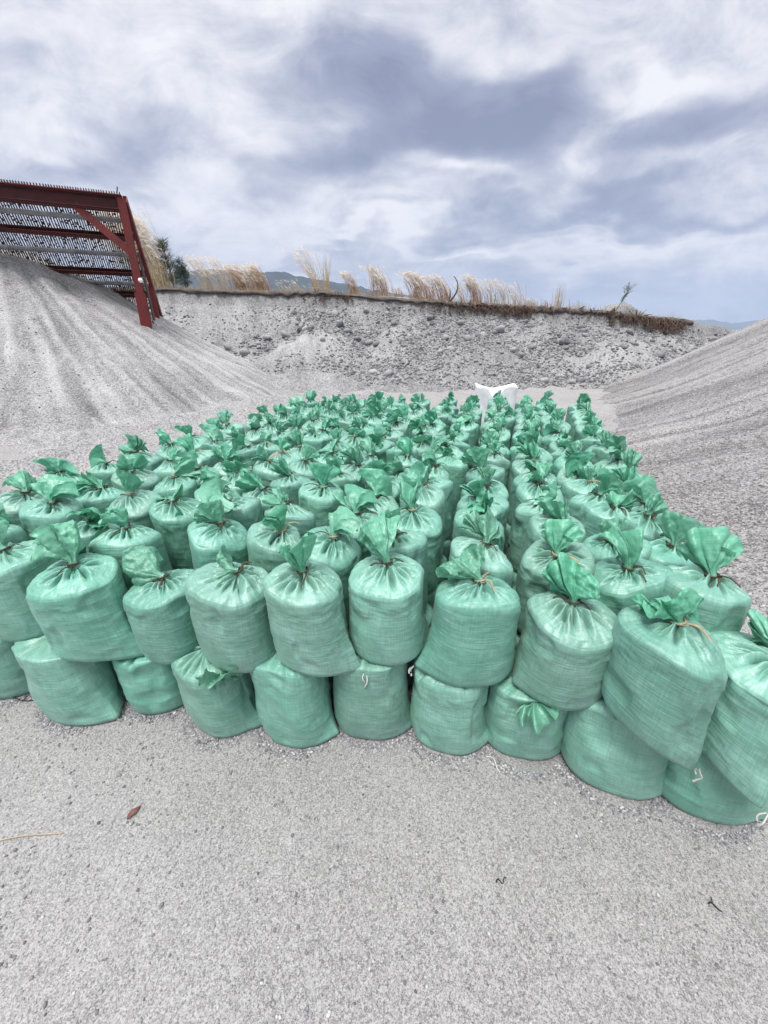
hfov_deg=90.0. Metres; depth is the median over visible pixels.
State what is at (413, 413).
green sack
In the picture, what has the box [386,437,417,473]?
green sack
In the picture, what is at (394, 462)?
green sack
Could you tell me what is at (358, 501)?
green sack
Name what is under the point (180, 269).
evergreen shrub
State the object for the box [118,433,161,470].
green sack
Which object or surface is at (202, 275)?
grass clump
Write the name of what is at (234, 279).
grass clump
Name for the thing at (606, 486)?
green sack
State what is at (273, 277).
hills
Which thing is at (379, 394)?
green sack
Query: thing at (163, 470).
green sack
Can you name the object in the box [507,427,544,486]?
green sack
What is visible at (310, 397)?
green sack
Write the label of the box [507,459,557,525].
green sack
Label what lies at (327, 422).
green sack
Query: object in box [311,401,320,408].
green sack
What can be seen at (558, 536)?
green sack
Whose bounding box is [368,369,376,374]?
cobble
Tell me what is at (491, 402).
green sack
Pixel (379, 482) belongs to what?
green sack
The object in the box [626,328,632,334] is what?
cobble
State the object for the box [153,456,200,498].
green sack
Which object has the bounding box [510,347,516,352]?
cobble
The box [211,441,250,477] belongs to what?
green sack
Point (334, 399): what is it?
green sack
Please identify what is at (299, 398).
green sack
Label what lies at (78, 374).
scattered stones
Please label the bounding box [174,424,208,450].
green sack
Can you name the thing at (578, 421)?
green sack
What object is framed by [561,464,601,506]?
green sack
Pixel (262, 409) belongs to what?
green sack
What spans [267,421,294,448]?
green sack
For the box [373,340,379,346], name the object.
cobble
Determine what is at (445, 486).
green sack
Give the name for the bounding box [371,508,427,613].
green sack
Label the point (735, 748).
green sack
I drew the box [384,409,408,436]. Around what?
green sack
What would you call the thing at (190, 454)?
green sack
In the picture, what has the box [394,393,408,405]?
green sack
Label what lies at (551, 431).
green sack
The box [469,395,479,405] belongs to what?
green sack
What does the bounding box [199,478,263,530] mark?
green sack
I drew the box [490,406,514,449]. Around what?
green sack
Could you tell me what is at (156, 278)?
grass clump
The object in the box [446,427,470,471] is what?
green sack
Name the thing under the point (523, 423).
green sack
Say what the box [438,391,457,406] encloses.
green sack
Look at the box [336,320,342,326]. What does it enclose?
cobble
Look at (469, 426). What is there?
green sack
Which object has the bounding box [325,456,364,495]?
green sack
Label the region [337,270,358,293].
grass clump
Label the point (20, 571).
green sack
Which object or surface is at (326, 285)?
grass clump
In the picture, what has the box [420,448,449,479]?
green sack
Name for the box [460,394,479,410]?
green sack
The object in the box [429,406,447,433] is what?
green sack
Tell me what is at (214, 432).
green sack
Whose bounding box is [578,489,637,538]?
green sack
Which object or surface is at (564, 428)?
green sack
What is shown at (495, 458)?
green sack
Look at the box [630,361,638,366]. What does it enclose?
cobble
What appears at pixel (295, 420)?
green sack
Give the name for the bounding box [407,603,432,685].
green sack
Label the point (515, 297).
grass clump
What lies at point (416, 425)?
green sack
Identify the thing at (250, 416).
green sack
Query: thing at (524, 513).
green sack
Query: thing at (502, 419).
green sack
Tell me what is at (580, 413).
green sack
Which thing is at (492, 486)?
green sack
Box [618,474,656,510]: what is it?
green sack
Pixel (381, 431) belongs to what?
green sack
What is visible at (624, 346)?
cobble
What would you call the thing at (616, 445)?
green sack
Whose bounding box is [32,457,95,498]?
green sack
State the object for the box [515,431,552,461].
green sack
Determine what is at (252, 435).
green sack
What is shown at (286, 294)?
topsoil
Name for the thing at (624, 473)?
green sack
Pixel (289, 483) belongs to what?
green sack
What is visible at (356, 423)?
green sack
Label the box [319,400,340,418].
green sack
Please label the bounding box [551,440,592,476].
green sack
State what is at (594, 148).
sky
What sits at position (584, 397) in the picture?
green sack
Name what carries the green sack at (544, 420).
on the green sack
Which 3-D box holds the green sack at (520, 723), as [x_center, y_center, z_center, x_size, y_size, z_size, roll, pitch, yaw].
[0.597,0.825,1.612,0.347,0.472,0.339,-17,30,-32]
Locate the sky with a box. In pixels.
[0,0,767,322]
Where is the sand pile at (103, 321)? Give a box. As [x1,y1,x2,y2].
[0,250,282,435]
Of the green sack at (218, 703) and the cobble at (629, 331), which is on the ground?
the green sack at (218, 703)
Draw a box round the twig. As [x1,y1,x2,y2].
[708,897,721,911]
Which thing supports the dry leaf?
on the ground
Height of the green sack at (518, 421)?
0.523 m
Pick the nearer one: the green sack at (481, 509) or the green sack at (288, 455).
the green sack at (481, 509)
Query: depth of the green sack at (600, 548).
1.64 m
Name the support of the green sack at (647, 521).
on the green sack
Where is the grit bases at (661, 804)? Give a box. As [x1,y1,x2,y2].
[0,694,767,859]
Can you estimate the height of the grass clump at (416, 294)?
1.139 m
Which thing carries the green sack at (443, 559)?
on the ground
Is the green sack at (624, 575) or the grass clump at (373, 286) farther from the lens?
the grass clump at (373, 286)
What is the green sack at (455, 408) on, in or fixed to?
on the ground
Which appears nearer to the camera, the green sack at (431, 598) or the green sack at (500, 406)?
the green sack at (431, 598)
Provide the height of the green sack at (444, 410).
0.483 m
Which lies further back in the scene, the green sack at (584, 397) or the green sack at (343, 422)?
the green sack at (584, 397)
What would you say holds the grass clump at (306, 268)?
on the embankment
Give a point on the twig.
(709, 902)
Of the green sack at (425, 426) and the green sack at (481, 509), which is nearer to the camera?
the green sack at (481, 509)
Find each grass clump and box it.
[82,226,154,286]
[90,206,176,289]
[182,254,216,288]
[193,256,232,289]
[218,263,248,289]
[232,267,265,290]
[239,262,272,290]
[276,279,305,290]
[279,245,321,290]
[314,254,332,291]
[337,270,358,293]
[358,265,392,296]
[364,265,378,295]
[388,285,402,296]
[396,271,426,298]
[411,275,440,299]
[427,275,451,300]
[449,283,470,301]
[453,274,484,302]
[478,279,497,303]
[488,277,517,304]
[503,282,525,304]
[521,297,545,305]
[551,283,566,306]
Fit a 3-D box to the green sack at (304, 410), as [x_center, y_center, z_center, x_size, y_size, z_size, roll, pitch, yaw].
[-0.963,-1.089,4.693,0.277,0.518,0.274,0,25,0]
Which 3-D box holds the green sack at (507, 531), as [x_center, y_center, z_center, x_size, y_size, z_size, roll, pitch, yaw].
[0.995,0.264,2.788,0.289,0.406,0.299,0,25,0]
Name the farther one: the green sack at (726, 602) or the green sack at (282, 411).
the green sack at (282, 411)
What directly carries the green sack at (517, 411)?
on the green sack
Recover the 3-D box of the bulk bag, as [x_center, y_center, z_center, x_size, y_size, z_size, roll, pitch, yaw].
[1.743,-1.574,6.154,0.622,0.918,0.517,2,25,4]
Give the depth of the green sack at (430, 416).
4.01 m
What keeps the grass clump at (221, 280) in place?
on the embankment
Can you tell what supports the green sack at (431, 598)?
on the ground
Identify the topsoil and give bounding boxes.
[110,286,693,324]
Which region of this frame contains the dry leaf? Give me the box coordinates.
[127,801,143,819]
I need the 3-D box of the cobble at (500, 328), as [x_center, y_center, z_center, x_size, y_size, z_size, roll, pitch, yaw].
[4.808,-7.549,15.931,0.369,0.298,0.450,14,-22,-15]
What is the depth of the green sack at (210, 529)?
1.75 m
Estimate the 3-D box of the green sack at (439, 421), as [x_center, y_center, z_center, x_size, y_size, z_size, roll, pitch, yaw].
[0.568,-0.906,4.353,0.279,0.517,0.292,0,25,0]
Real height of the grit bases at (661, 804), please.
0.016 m
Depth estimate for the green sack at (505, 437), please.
3.52 m
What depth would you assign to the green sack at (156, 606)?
1.56 m
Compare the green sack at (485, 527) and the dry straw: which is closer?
the dry straw
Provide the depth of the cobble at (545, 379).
12.75 m
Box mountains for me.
[692,320,758,329]
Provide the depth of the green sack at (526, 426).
3.52 m
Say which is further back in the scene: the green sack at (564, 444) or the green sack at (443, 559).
the green sack at (564, 444)
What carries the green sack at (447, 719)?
on the ground
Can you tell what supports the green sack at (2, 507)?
on the green sack
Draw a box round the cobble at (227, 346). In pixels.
[223,343,230,349]
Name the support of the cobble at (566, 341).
on the embankment
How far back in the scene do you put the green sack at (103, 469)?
2.58 m
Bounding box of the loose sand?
[0,389,389,493]
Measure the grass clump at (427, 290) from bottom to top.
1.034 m
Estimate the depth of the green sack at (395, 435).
3.61 m
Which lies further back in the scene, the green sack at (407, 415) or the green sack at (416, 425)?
the green sack at (407, 415)
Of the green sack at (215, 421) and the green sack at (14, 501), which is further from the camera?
the green sack at (215, 421)
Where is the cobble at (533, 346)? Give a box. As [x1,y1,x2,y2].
[528,344,536,349]
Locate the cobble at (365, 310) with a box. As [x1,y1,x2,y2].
[363,307,368,313]
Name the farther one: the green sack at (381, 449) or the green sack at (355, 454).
the green sack at (381, 449)
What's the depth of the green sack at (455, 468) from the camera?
2.86 m
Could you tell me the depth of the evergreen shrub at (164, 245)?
16.01 m
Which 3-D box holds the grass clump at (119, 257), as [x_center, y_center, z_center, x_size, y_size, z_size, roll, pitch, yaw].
[-11.012,-10.602,16.193,2.852,2.312,1.184,0,25,0]
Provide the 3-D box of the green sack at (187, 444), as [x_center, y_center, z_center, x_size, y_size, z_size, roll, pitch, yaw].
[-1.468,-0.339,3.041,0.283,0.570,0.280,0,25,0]
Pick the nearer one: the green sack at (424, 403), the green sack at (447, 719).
the green sack at (447, 719)
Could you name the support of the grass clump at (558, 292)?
on the embankment
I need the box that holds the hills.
[125,269,435,299]
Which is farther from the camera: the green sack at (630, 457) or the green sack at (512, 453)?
the green sack at (512, 453)
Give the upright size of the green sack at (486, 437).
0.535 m
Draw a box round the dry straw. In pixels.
[0,832,62,840]
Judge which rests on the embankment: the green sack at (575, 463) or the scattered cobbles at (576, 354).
the scattered cobbles at (576, 354)
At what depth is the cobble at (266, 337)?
14.70 m
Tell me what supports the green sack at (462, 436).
on the green sack
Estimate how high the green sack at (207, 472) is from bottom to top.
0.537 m
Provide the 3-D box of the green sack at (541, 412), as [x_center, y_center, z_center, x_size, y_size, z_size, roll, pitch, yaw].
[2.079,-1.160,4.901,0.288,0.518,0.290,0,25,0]
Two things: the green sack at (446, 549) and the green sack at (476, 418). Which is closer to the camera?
the green sack at (446, 549)
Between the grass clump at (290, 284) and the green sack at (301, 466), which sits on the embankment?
the grass clump at (290, 284)
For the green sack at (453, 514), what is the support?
on the ground
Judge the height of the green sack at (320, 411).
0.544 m
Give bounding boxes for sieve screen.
[0,179,162,328]
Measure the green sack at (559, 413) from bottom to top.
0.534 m
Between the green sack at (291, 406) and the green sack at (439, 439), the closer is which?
the green sack at (439, 439)
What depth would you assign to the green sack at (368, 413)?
4.15 m
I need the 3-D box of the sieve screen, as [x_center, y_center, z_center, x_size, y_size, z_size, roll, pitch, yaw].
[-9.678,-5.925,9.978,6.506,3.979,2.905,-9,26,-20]
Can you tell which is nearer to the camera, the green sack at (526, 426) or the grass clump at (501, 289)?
the green sack at (526, 426)
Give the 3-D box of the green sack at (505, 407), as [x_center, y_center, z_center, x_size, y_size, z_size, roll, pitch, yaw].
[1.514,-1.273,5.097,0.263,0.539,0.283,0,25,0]
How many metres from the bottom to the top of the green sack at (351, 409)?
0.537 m
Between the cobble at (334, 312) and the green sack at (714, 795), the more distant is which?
the cobble at (334, 312)
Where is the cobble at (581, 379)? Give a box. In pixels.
[576,377,585,382]
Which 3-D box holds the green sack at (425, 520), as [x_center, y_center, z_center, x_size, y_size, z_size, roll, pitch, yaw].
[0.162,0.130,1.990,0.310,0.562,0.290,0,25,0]
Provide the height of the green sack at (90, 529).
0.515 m
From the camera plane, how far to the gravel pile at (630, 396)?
5.51 m
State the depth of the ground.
1.22 m
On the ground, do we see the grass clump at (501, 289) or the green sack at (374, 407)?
the green sack at (374, 407)
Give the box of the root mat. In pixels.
[295,290,688,335]
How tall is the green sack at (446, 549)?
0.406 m
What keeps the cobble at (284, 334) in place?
on the embankment
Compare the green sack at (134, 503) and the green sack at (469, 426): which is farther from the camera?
the green sack at (469, 426)
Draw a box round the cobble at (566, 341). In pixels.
[562,338,569,344]
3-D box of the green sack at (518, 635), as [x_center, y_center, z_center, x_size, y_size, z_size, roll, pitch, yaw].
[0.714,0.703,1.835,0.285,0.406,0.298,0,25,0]
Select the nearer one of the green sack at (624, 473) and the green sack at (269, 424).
the green sack at (624, 473)
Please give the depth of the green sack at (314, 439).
3.41 m
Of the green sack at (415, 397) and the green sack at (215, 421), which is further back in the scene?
the green sack at (415, 397)
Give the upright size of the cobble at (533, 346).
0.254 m
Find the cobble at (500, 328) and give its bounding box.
[495,325,504,332]
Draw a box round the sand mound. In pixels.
[599,301,649,315]
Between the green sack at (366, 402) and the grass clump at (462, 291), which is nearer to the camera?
the green sack at (366, 402)
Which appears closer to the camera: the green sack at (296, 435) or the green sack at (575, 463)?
the green sack at (575, 463)
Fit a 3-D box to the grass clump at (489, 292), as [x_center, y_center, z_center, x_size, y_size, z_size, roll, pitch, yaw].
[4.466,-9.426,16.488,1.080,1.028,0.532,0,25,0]
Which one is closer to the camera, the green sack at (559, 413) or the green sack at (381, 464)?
the green sack at (381, 464)
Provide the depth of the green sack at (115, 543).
1.73 m
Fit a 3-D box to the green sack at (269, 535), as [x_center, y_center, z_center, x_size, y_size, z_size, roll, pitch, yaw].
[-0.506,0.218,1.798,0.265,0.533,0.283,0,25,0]
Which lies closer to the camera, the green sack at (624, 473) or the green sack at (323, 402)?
the green sack at (624, 473)
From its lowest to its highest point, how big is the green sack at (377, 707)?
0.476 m
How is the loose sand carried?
on the ground
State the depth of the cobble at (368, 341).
14.12 m
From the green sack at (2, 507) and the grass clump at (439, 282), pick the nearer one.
the green sack at (2, 507)
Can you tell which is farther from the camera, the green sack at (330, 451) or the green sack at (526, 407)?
the green sack at (526, 407)
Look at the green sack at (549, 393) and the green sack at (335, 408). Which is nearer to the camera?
the green sack at (335, 408)
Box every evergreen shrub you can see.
[154,237,180,285]
[168,254,192,287]
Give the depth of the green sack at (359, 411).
4.58 m
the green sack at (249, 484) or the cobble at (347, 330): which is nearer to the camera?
the green sack at (249, 484)
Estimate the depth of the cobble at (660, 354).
12.91 m
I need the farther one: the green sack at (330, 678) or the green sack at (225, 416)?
the green sack at (225, 416)
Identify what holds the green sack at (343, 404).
on the ground
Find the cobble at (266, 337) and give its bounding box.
[262,334,270,339]
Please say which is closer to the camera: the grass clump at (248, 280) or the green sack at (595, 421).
the green sack at (595, 421)
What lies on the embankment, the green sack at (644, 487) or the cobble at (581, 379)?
the cobble at (581, 379)
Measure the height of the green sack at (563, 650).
0.574 m
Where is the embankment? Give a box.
[107,286,737,393]
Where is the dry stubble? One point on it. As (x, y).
(573, 307)
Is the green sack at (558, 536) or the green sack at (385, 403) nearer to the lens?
the green sack at (558, 536)
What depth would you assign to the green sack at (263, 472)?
2.69 m
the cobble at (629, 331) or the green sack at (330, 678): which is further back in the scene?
the cobble at (629, 331)
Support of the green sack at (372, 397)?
on the ground
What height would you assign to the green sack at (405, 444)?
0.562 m
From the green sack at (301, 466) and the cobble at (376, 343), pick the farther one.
the cobble at (376, 343)
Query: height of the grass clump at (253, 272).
1.274 m
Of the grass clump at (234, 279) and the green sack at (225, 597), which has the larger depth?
the grass clump at (234, 279)
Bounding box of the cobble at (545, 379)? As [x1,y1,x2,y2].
[540,377,548,382]
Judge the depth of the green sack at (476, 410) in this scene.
4.76 m
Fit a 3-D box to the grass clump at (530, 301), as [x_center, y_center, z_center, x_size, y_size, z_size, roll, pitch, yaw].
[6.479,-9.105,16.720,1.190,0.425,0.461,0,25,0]
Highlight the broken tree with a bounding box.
[597,282,638,326]
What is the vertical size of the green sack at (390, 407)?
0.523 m
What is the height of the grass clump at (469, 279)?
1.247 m
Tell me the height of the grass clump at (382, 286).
1.222 m
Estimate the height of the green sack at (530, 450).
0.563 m
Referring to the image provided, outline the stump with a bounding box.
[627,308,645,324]
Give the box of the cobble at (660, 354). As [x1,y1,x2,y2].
[654,351,664,357]
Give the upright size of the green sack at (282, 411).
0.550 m
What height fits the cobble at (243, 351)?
0.283 m
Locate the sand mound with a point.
(624, 305)
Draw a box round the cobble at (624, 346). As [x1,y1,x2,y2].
[620,344,627,348]
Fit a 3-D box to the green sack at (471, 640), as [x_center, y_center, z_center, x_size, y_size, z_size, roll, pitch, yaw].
[0.338,0.408,1.459,0.345,0.549,0.367,18,30,34]
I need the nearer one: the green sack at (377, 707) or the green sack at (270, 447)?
the green sack at (377, 707)
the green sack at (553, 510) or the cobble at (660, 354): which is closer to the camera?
the green sack at (553, 510)
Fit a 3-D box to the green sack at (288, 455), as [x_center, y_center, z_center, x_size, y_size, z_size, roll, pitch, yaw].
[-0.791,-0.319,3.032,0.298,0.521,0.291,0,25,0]
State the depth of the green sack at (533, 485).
2.27 m
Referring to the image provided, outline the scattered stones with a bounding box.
[0,308,206,446]
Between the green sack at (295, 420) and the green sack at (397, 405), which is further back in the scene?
the green sack at (397, 405)
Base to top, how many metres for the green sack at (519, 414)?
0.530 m
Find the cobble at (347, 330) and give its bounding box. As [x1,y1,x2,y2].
[343,328,351,332]
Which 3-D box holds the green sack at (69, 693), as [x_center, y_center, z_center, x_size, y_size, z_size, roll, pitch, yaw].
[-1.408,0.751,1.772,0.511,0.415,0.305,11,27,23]
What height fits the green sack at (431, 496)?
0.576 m
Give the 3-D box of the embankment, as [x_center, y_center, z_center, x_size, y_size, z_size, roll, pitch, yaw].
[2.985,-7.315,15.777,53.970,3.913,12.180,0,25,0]
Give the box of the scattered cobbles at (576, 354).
[164,297,726,385]
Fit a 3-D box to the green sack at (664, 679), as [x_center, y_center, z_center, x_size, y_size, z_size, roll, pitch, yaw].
[0.904,0.531,1.264,0.310,0.643,0.316,0,25,0]
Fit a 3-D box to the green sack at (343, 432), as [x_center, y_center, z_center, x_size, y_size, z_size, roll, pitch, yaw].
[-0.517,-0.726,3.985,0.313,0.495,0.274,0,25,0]
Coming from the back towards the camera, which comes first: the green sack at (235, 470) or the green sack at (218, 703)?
the green sack at (235, 470)
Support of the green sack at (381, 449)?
on the ground
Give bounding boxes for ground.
[0,386,767,1023]
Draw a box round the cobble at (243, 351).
[239,348,248,355]
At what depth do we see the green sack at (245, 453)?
3.02 m
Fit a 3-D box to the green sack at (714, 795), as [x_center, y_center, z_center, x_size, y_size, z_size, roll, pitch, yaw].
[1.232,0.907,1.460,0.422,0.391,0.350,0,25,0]
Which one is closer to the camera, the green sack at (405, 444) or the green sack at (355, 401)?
the green sack at (405, 444)
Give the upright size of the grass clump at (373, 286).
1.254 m
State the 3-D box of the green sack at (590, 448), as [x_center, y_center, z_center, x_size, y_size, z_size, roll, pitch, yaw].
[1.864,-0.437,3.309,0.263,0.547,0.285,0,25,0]
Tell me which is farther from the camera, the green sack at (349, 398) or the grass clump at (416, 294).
the grass clump at (416, 294)
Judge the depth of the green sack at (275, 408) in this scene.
4.56 m
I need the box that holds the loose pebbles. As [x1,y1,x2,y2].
[564,351,767,818]
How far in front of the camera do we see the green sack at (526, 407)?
4.46 m
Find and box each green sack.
[0,470,44,527]
[0,503,9,523]
[0,509,27,544]
[0,517,59,641]
[0,640,29,699]
[11,635,123,725]
[19,474,85,540]
[26,520,142,661]
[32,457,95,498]
[66,507,119,552]
[76,471,125,518]
[86,444,117,486]
[88,505,172,589]
[109,470,160,529]
[111,453,160,490]
[112,655,182,713]
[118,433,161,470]
[121,545,199,663]
[149,482,199,569]
[153,448,181,481]
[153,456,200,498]
[154,428,186,462]
[171,646,261,737]
[173,433,216,466]
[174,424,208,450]
[175,449,220,488]
[185,542,275,672]
[187,499,248,569]
[194,465,240,500]
[198,424,232,462]
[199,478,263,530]
[201,417,231,441]
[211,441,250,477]
[217,409,244,437]
[221,460,252,496]
[224,426,252,445]
[232,434,268,472]
[234,470,288,516]
[244,413,263,433]
[244,416,270,445]
[246,505,300,573]
[250,652,342,747]
[251,445,289,487]
[256,405,277,420]
[256,430,279,456]
[260,411,282,435]
[261,487,315,537]
[262,532,367,687]
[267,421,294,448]
[268,457,310,505]
[269,437,300,465]
[271,403,288,417]
[275,405,294,429]
[284,397,300,413]
[284,414,307,444]
[287,427,315,458]
[289,444,319,480]
[290,406,309,427]
[296,395,305,408]
[298,401,315,419]
[298,462,343,526]
[299,506,361,626]
[301,410,322,432]
[302,423,329,450]
[305,390,316,407]
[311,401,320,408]
[312,405,323,420]
[313,438,348,464]
[316,415,339,441]
[319,396,326,409]
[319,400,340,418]
[324,427,350,463]
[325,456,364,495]
[326,418,346,438]
[328,394,339,405]
[328,627,348,695]
[329,484,380,559]
[332,397,348,410]
[332,402,343,413]
[333,628,411,739]
[338,408,351,431]
[339,427,365,451]
[339,444,367,488]
[345,404,361,423]
[346,395,360,408]
[348,511,429,665]
[349,416,371,437]
[350,393,364,407]
[351,436,377,465]
[351,468,399,514]
[354,403,366,417]
[357,459,402,506]
[359,416,373,431]
[362,399,374,413]
[362,407,382,427]
[362,434,391,462]
[367,401,389,422]
[368,394,375,403]
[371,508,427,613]
[372,425,394,446]
[375,391,383,401]
[379,399,390,421]
[380,397,396,412]
[382,422,403,445]
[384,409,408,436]
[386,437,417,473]
[387,394,402,408]
[387,454,409,479]
[389,436,417,473]
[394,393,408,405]
[395,481,442,592]
[397,403,413,419]
[398,406,412,437]
[400,461,444,556]
[407,401,426,414]
[407,419,436,439]
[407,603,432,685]
[408,393,419,407]
[408,403,420,418]
[408,543,520,686]
[410,459,452,540]
[410,653,488,755]
[411,413,437,438]
[411,435,432,460]
[418,393,429,410]
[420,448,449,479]
[424,411,442,432]
[425,409,446,435]
[427,582,439,608]
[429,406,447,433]
[430,430,463,460]
[436,398,454,417]
[436,404,451,434]
[437,446,467,511]
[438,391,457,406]
[440,554,446,582]
[442,539,450,579]
[445,397,458,414]
[446,422,469,443]
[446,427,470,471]
[448,505,512,586]
[449,403,473,433]
[450,511,455,541]
[451,413,476,445]
[452,489,504,551]
[456,478,508,535]
[457,414,478,466]
[458,403,479,445]
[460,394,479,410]
[460,466,508,500]
[462,446,504,484]
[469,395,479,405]
[469,400,481,425]
[472,431,506,467]
[475,438,510,488]
[479,408,507,446]
[480,420,510,448]
[481,428,510,460]
[484,402,507,422]
[484,416,509,432]
[484,650,567,759]
[486,397,507,413]
[487,390,500,408]
[490,395,507,409]
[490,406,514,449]
[503,523,510,554]
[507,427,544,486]
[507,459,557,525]
[507,481,569,571]
[508,440,546,498]
[508,461,563,545]
[510,411,540,447]
[511,421,541,447]
[511,570,516,587]
[512,552,616,710]
[513,400,537,428]
[514,394,532,410]
[514,397,529,416]
[515,409,540,431]
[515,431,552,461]
[515,519,594,632]
[515,631,520,649]
[516,415,540,435]
[516,499,585,583]
[518,404,540,419]
[535,396,549,411]
[536,390,556,406]
[538,400,556,416]
[540,408,570,435]
[540,409,563,433]
[541,404,562,420]
[541,418,571,450]
[542,417,568,436]
[548,430,568,453]
[550,440,573,472]
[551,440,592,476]
[556,452,596,489]
[560,696,668,799]
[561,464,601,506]
[565,393,591,421]
[567,401,584,423]
[568,467,622,519]
[569,402,596,435]
[571,411,592,440]
[574,412,602,440]
[577,416,603,440]
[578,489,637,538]
[580,424,600,451]
[583,517,651,563]
[584,429,613,461]
[591,430,613,464]
[593,526,672,615]
[594,435,632,485]
[600,447,642,484]
[601,588,727,781]
[609,465,636,494]
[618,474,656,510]
[629,492,681,544]
[649,508,706,566]
[662,526,751,631]
[662,752,767,824]
[702,609,767,828]
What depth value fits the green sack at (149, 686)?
1.70 m
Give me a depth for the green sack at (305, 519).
1.91 m
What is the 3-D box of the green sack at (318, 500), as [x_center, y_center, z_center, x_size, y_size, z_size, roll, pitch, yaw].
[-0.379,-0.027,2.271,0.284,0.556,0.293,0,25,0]
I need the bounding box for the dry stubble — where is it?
[164,283,680,317]
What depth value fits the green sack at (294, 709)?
1.55 m
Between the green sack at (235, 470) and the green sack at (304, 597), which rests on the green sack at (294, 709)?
the green sack at (304, 597)
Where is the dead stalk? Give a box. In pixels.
[449,276,457,301]
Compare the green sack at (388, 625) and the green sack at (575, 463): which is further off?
the green sack at (575, 463)
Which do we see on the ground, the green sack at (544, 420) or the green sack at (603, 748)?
the green sack at (603, 748)
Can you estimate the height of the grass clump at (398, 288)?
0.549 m
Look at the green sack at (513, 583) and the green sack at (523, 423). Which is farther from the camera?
the green sack at (523, 423)
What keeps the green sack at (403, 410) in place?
on the ground
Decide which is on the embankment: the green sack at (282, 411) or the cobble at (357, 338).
the cobble at (357, 338)
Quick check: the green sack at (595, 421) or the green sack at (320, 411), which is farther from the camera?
the green sack at (320, 411)
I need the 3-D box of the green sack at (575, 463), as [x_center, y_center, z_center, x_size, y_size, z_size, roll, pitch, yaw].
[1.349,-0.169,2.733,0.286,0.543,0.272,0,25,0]
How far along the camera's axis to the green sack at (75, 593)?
1.53 m
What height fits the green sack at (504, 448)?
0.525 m
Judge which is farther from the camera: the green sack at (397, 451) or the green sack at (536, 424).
the green sack at (536, 424)
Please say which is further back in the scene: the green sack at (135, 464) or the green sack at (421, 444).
the green sack at (421, 444)
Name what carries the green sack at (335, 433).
on the ground
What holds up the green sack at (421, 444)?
on the ground
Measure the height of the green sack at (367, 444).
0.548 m
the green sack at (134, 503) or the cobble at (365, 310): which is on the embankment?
the cobble at (365, 310)
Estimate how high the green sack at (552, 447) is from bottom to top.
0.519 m
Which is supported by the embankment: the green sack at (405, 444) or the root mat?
the root mat
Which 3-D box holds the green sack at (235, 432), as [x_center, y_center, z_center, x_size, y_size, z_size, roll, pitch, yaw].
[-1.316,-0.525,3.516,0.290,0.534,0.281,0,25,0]
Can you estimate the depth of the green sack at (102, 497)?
2.22 m
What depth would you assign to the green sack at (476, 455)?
2.59 m
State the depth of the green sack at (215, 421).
3.57 m
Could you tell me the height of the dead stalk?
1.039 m
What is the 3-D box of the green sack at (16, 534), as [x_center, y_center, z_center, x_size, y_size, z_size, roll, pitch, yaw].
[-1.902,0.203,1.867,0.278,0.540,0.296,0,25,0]
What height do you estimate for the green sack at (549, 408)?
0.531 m
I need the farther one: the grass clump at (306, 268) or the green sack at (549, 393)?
the grass clump at (306, 268)
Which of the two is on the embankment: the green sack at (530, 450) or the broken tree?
the broken tree
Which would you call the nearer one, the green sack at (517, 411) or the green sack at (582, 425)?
the green sack at (582, 425)
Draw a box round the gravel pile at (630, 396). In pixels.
[596,317,767,614]
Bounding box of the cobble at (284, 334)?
[280,331,289,337]
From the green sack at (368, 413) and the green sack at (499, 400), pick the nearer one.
the green sack at (368, 413)
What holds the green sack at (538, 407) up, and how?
on the green sack
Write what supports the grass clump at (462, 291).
on the embankment
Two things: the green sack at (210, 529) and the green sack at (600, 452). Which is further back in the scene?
the green sack at (600, 452)
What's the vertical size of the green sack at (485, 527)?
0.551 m
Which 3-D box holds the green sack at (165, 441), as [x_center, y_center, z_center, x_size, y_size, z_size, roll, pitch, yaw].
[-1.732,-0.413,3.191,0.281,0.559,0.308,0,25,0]
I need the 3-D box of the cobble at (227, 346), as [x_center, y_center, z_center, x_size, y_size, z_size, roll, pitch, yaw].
[-5.955,-6.292,14.682,0.386,0.246,0.304,31,24,-25]
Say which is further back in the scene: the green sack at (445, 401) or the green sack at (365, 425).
the green sack at (445, 401)
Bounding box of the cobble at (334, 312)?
[331,310,337,316]
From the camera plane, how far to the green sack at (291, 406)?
4.81 m
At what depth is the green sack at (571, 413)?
4.68 m
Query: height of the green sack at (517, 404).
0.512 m
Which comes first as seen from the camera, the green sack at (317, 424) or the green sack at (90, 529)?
the green sack at (90, 529)
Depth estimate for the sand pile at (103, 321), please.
8.65 m
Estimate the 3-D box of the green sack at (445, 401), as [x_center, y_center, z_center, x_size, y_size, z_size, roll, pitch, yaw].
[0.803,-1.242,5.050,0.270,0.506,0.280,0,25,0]
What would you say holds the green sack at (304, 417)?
on the ground
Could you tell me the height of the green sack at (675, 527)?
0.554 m
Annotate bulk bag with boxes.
[474,383,517,443]
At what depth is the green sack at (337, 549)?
1.63 m
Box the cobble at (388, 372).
[383,370,392,375]
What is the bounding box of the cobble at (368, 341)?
[365,339,372,345]
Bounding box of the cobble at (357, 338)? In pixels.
[353,336,360,341]

